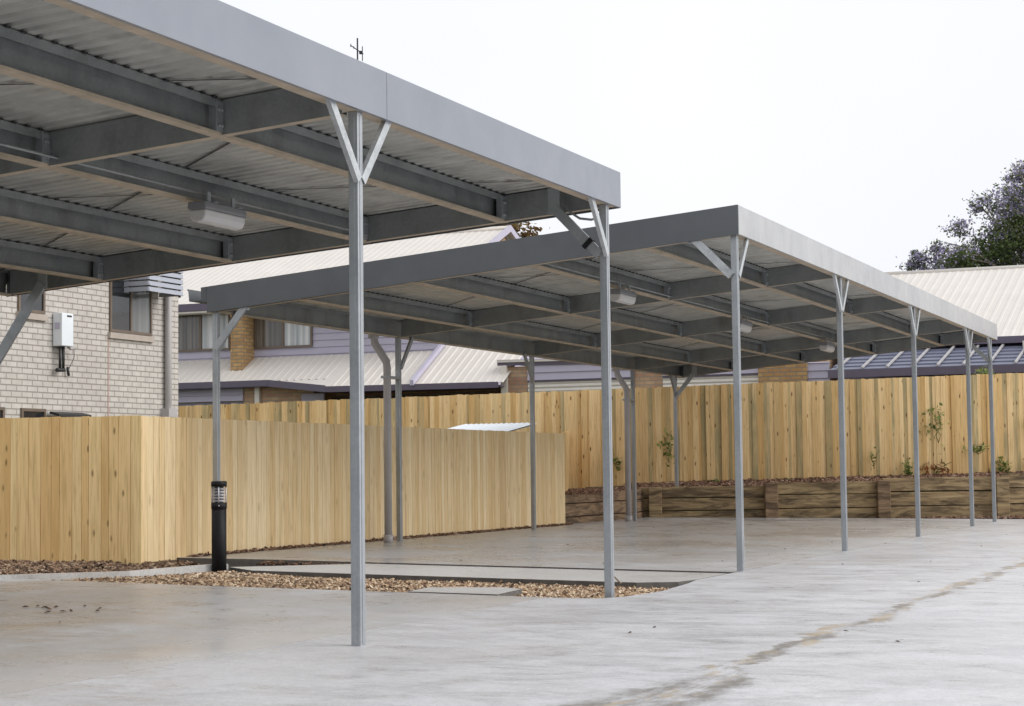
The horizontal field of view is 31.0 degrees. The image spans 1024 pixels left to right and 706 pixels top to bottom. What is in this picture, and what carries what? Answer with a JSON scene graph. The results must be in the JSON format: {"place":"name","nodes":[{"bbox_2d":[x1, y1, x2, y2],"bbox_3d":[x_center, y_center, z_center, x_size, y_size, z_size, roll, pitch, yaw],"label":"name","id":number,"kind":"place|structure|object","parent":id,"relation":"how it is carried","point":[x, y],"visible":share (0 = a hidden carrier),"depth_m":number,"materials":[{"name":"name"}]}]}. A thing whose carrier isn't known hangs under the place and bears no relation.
{"place":"outdoors","nodes":[
{"label":"outdoors","id":0,"kind":"place"},
{"bbox_2d":[139,560,185,565],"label":"garden soil","id":1,"kind":"structure","parent":0,"point":[155,562],"depth_m":18.05,"materials":[{"name":"brown soil"}]},
{"bbox_2d":[0,579,545,694],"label":"parking slab","id":2,"kind":"structure","parent":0,"point":[128,627],"depth_m":11.24,"materials":[{"name":"concrete"}]},
{"bbox_2d":[0,0,620,645],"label":"carport","id":3,"kind":"object","parent":2,"relation":"on","point":[220,98],"visible":0.97,"depth_m":11.22,"materials":[{"name":"metal"}]},
{"bbox_2d":[0,142,348,230],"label":"beam","id":4,"kind":"structure","parent":3,"relation":"attached to","point":[149,180],"depth_m":11.64,"materials":[{"name":"grey metal"}]},
{"bbox_2d":[188,192,246,230],"bbox_3d":[-1.924,-0.932,12.145,0.160,0.205,0.510,-2,-4,23],"label":"batten light","id":5,"kind":"object","parent":3,"relation":"attached to","point":[209,212],"visible":1,"depth_m":12.04,"materials":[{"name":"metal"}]},
{"bbox_2d":[562,201,593,220],"bbox_3d":[0.495,-1.036,13.454,0.282,0.164,0.034,-2,-4,19],"label":"conduit","id":6,"kind":"object","parent":3,"relation":"attached to","point":[575,215],"visible":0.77,"depth_m":13.46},
{"bbox_2d":[229,564,727,587],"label":"footpath","id":7,"kind":"structure","parent":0,"point":[646,579],"depth_m":15.87,"materials":[{"name":"concrete"}]},
{"bbox_2d":[256,560,703,572],"bbox_3d":[-0.324,1.993,17.078,4.645,0.128,0.298,-2,-4,23],"label":"leaf litter groove","id":8,"kind":"object","parent":7,"relation":"on","point":[270,563],"visible":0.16,"depth_m":17.77},
{"bbox_2d":[0,518,1023,705],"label":"driveway","id":9,"kind":"structure","parent":0,"point":[952,620],"depth_m":9.22,"materials":[{"name":"concrete"}]},
{"bbox_2d":[22,519,1023,641],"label":"fallen leaves","id":10,"kind":"object","parent":9,"relation":"on","point":[71,610],"visible":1,"depth_m":12.02,"materials":[{"name":"brown plant"}]},
{"bbox_2d":[177,517,992,573],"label":"parking slab","id":11,"kind":"structure","parent":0,"point":[698,545],"depth_m":21.20,"materials":[{"name":"concrete"}]},
{"bbox_2d":[187,523,573,556],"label":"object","id":12,"kind":"object","parent":11,"relation":"on","point":[349,542],"visible":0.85,"depth_m":22.30,"materials":[{"name":"brown plant"}]},
{"bbox_2d":[187,204,996,570],"bbox_3d":[2.402,0.840,24.608,5.762,3.290,15.472,-2,-4,23],"label":"carport","id":13,"kind":"object","parent":11,"relation":"on","point":[519,296],"visible":0.94,"depth_m":21.33,"materials":[{"name":"metal"}]},
{"bbox_2d":[610,283,636,304],"bbox_3d":[1.173,-0.623,19.450,0.160,0.205,0.510,-2,-4,23],"label":"batten light","id":14,"kind":"object","parent":13,"relation":"attached to","point":[626,297],"visible":0.87,"depth_m":19.31,"materials":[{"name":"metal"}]},
{"bbox_2d":[546,263,833,339],"bbox_3d":[2.607,-0.529,22.916,0.018,0.018,11.900,-2,-4,23],"label":"conduit","id":15,"kind":"object","parent":13,"relation":"attached to","point":[679,299],"visible":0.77,"depth_m":20.97,"materials":[{"name":"grey metal"}]},
{"bbox_2d":[731,315,751,332],"bbox_3d":[2.949,-0.374,23.632,0.160,0.205,0.510,-2,-4,23],"label":"batten light","id":16,"kind":"object","parent":13,"relation":"attached to","point":[746,326],"visible":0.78,"depth_m":23.59,"materials":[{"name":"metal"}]},
{"bbox_2d":[819,338,834,352],"bbox_3d":[4.763,-0.120,27.906,0.160,0.205,0.510,-2,-4,23],"label":"batten light","id":17,"kind":"object","parent":13,"relation":"attached to","point":[826,346],"visible":1,"depth_m":27.71,"materials":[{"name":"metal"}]},
{"bbox_2d":[565,499,637,517],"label":"terrace ground","id":18,"kind":"structure","parent":0,"point":[592,502],"depth_m":29.92,"materials":[{"name":"soil"}]},
{"bbox_2d":[561,430,568,491],"bbox_3d":[0.817,1.830,30.641,0.149,1.167,4.222,-1,-4,3],"label":"corner fence","id":19,"kind":"object","parent":18,"relation":"on","point":[566,444],"visible":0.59,"depth_m":31.30,"materials":[{"name":"brown wood"}]},
{"bbox_2d":[565,487,641,496],"bbox_3d":[0.983,2.338,30.985,1.555,0.169,4.504,-2,-4,23],"label":"bark mulch corner","id":20,"kind":"object","parent":18,"relation":"on","point":[585,491],"visible":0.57,"depth_m":31.02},
{"bbox_2d":[219,0,1023,271],"label":"sky","id":21,"kind":"structure","parent":0,"point":[857,128],"materials":[{"name":"white"}]},
{"bbox_2d":[638,487,1023,511],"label":"raised ground","id":22,"kind":"structure","parent":0,"point":[827,494],"depth_m":32.15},
{"bbox_2d":[178,225,542,406],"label":"house","id":23,"kind":"structure","parent":22,"relation":"on","point":[264,361],"depth_m":44.62,"materials":[{"name":"purple paint"}]},
{"bbox_2d":[178,310,230,351],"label":"window","id":24,"kind":"structure","parent":23,"relation":"in","point":[194,331],"depth_m":45.85,"materials":[{"name":"grey glass"}]},
{"bbox_2d":[178,402,243,406],"bbox_3d":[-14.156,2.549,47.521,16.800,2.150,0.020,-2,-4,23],"label":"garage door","id":25,"kind":"structure","parent":23,"relation":"in","point":[228,402],"depth_m":44.75,"materials":[{"name":"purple metal"}]},
{"bbox_2d":[254,319,312,348],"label":"window","id":26,"kind":"structure","parent":23,"relation":"in","point":[268,334],"depth_m":44.93,"materials":[{"name":"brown glass"}]},
{"bbox_2d":[350,38,362,60],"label":"tv antenna","id":27,"kind":"object","parent":23,"relation":"on","point":[360,52],"visible":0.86,"depth_m":49.03,"materials":[{"name":"metal"}]},
{"bbox_2d":[494,221,549,237],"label":"olive brown tree","id":28,"kind":"object","parent":22,"relation":"on","point":[517,227],"visible":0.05,"depth_m":66.15,"materials":[{"name":"green plant"}]},
{"bbox_2d":[178,373,1023,488],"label":"back fence","id":29,"kind":"object","parent":22,"relation":"on","point":[790,429],"visible":0.48,"depth_m":32.81,"materials":[{"name":"brown wood"}]},
{"bbox_2d":[613,457,621,470],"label":"weed","id":30,"kind":"object","parent":29,"relation":"attached to","point":[615,464],"visible":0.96,"depth_m":32.69,"materials":[{"name":"green plant"}]},
{"bbox_2d":[656,424,673,466],"bbox_3d":[2.711,1.633,32.705,0.336,0.764,0.194,-1,-4,6],"label":"weed","id":31,"kind":"object","parent":29,"relation":"attached to","point":[666,453],"visible":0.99,"depth_m":32.70,"materials":[{"name":"green plant"}]},
{"bbox_2d":[869,447,879,472],"bbox_3d":[6.372,1.885,32.651,0.231,0.459,0.133,0,-4,-4],"label":"weed","id":32,"kind":"object","parent":29,"relation":"attached to","point":[871,456],"visible":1,"depth_m":32.66,"materials":[{"name":"green plant"}]},
{"bbox_2d":[920,403,955,446],"bbox_3d":[7.517,1.331,32.667,0.645,0.914,0.207,-2,-4,23],"label":"weed","id":33,"kind":"object","parent":29,"relation":"attached to","point":[939,423],"visible":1,"depth_m":32.69,"materials":[{"name":"green plant"}]},
{"bbox_2d":[962,442,989,453],"bbox_3d":[8.194,1.677,32.615,0.572,0.224,0.223,-2,-4,23],"label":"weed","id":34,"kind":"object","parent":29,"relation":"attached to","point":[980,448],"visible":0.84,"depth_m":32.64,"materials":[{"name":"green plant"}]},
{"bbox_2d":[586,486,622,488],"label":"mulch soil","id":35,"kind":"structure","parent":22,"relation":"on","point":[602,487],"depth_m":32.70,"materials":[{"name":"brown soil"}]},
{"bbox_2d":[623,470,1023,487],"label":"bark mulch bed","id":36,"kind":"object","parent":35,"relation":"on","point":[746,482],"visible":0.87,"depth_m":32.50,"materials":[{"name":"brown wood"}]},
{"bbox_2d":[902,457,913,475],"bbox_3d":[7.003,2.112,32.629,0.178,0.548,0.250,2,-5,-41],"label":"weed","id":37,"kind":"object","parent":36,"relation":"on","point":[908,472],"visible":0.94,"depth_m":32.63,"materials":[{"name":"green plant"}]},
{"bbox_2d":[920,462,950,474],"bbox_3d":[7.369,2.092,32.657,0.784,0.361,0.204,-2,-4,23],"label":"weed","id":38,"kind":"object","parent":36,"relation":"on","point":[943,469],"visible":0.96,"depth_m":32.62,"materials":[{"name":"brown plant"}]},
{"bbox_2d":[995,456,1012,472],"bbox_3d":[8.618,2.024,32.638,0.426,0.402,0.162,-2,-4,23],"label":"weed","id":39,"kind":"object","parent":36,"relation":"on","point":[1004,466],"visible":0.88,"depth_m":32.62,"materials":[{"name":"green plant"}]},
{"bbox_2d":[497,359,837,393],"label":"garage block","id":40,"kind":"structure","parent":22,"relation":"on","point":[553,375],"depth_m":40.38,"materials":[{"name":"brick"}]},
{"bbox_2d":[528,379,630,391],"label":"roller door","id":41,"kind":"structure","parent":40,"relation":"in","point":[559,386],"depth_m":40.74,"materials":[{"name":"white paint"}]},
{"bbox_2d":[663,375,757,386],"bbox_3d":[4.256,1.677,39.463,2.130,2.425,0.035,-2,-4,23],"label":"roller door","id":42,"kind":"structure","parent":40,"relation":"in","point":[717,380],"depth_m":39.52,"materials":[{"name":"white paint"}]},
{"bbox_2d":[565,473,1023,522],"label":"retaining wall","id":43,"kind":"structure","parent":22,"relation":"on","point":[771,501],"depth_m":32.05,"materials":[{"name":"brown wood"}]},
{"bbox_2d":[828,265,1023,380],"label":"house","id":44,"kind":"structure","parent":22,"relation":"on","point":[994,294],"depth_m":38.57,"materials":[{"name":"purple paint"}]},
{"bbox_2d":[896,158,1023,270],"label":"jacaranda tree","id":45,"kind":"object","parent":22,"relation":"on","point":[1006,247],"visible":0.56,"depth_m":67.44,"materials":[{"name":"purple plant"}]},
{"bbox_2d":[972,367,994,374],"bbox_3d":[8.625,1.296,33.683,0.542,2.142,0.533,-2,-4,23],"label":"bush","id":46,"kind":"object","parent":22,"relation":"on","point":[985,370],"visible":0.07,"depth_m":33.72,"materials":[{"name":"green plant"}]},
{"label":"ground","id":47,"kind":"structure","parent":0,"visible":0},
{"bbox_2d":[0,272,182,417],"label":"brick house","id":48,"kind":"structure","parent":47,"relation":"on","point":[124,354],"depth_m":28.62,"materials":[{"name":"beige brick"}]},
{"bbox_2d":[0,407,4,417],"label":"window","id":49,"kind":"structure","parent":48,"relation":"in","point":[2,409],"depth_m":26.38,"materials":[{"name":"brown metal"}]},
{"bbox_2d":[16,291,47,320],"bbox_3d":[-7.037,-1.083,27.109,0.080,1.190,0.680,-2,-4,23],"label":"window","id":50,"kind":"structure","parent":48,"relation":"in","point":[38,313],"depth_m":27.18,"materials":[{"name":"grey glass"}]},
{"bbox_2d":[20,408,45,417],"bbox_3d":[-7.003,1.166,27.021,0.050,0.710,0.570,-2,-4,23],"label":"window","id":51,"kind":"structure","parent":48,"relation":"in","point":[24,412],"depth_m":27.00,"materials":[{"name":"brown metal"}]},
{"bbox_2d":[53,313,75,375],"bbox_3d":[-6.675,-0.124,27.679,0.175,0.930,0.458,-2,-4,23],"label":"water heater","id":52,"kind":"object","parent":48,"relation":"attached to","point":[62,331],"visible":1,"depth_m":27.53,"materials":[{"name":"white metal"}]},
{"bbox_2d":[108,279,154,342],"bbox_3d":[-6.056,-0.921,29.419,0.080,1.440,1.210,-2,-4,23],"label":"window","id":53,"kind":"structure","parent":48,"relation":"in","point":[130,313],"depth_m":29.37,"materials":[{"name":"grey glass"}]},
{"bbox_2d":[447,422,535,430],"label":"garden shed","id":54,"kind":"structure","parent":47,"relation":"on","point":[503,427],"depth_m":29.66,"materials":[{"name":"white metal"}]},
{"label":"garden soil","id":55,"kind":"structure","parent":0,"visible":0},
{"bbox_2d":[0,559,199,574],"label":"bark strip","id":56,"kind":"object","parent":55,"relation":"on","point":[10,567],"visible":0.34,"depth_m":17.20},
{"bbox_2d":[0,564,227,579],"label":"garden edging","id":57,"kind":"object","parent":55,"relation":"on","point":[149,572],"visible":0.57,"depth_m":15.54,"materials":[{"name":"concrete"}]},
{"bbox_2d":[211,481,226,571],"bbox_3d":[-2.640,1.590,16.662,0.142,0.870,0.142,-2,-4,23],"label":"bollard light","id":58,"kind":"object","parent":55,"relation":"on","point":[219,535],"visible":0.95,"depth_m":16.61,"materials":[{"name":"black paint"}]},
{"bbox_2d":[0,415,564,563],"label":"paling fence","id":59,"kind":"object","parent":55,"relation":"on","point":[128,489],"visible":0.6,"depth_m":19.54,"materials":[{"name":"brown wood"}]},
{"bbox_2d":[49,570,672,597],"bbox_3d":[-1.270,1.875,14.835,5.224,0.184,1.826,-2,-4,23],"label":"wood chip bed","id":60,"kind":"object","parent":55,"relation":"on","point":[232,578],"visible":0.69,"depth_m":14.90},
{"bbox_2d":[408,587,521,595],"bbox_3d":[-0.321,1.803,13.850,0.770,0.072,0.715,-2,-4,23],"label":"concrete pad","id":61,"kind":"object","parent":60,"relation":"on","point":[499,591],"visible":0.59,"depth_m":13.76,"materials":[{"name":"grey concrete"}]},
{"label":"wall foot soil","id":62,"kind":"structure","parent":0,"visible":0},
{"bbox_2d":[876,515,1023,518],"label":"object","id":63,"kind":"structure","parent":62,"relation":"on","point":[991,517],"depth_m":31.63,"materials":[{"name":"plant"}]}
]}

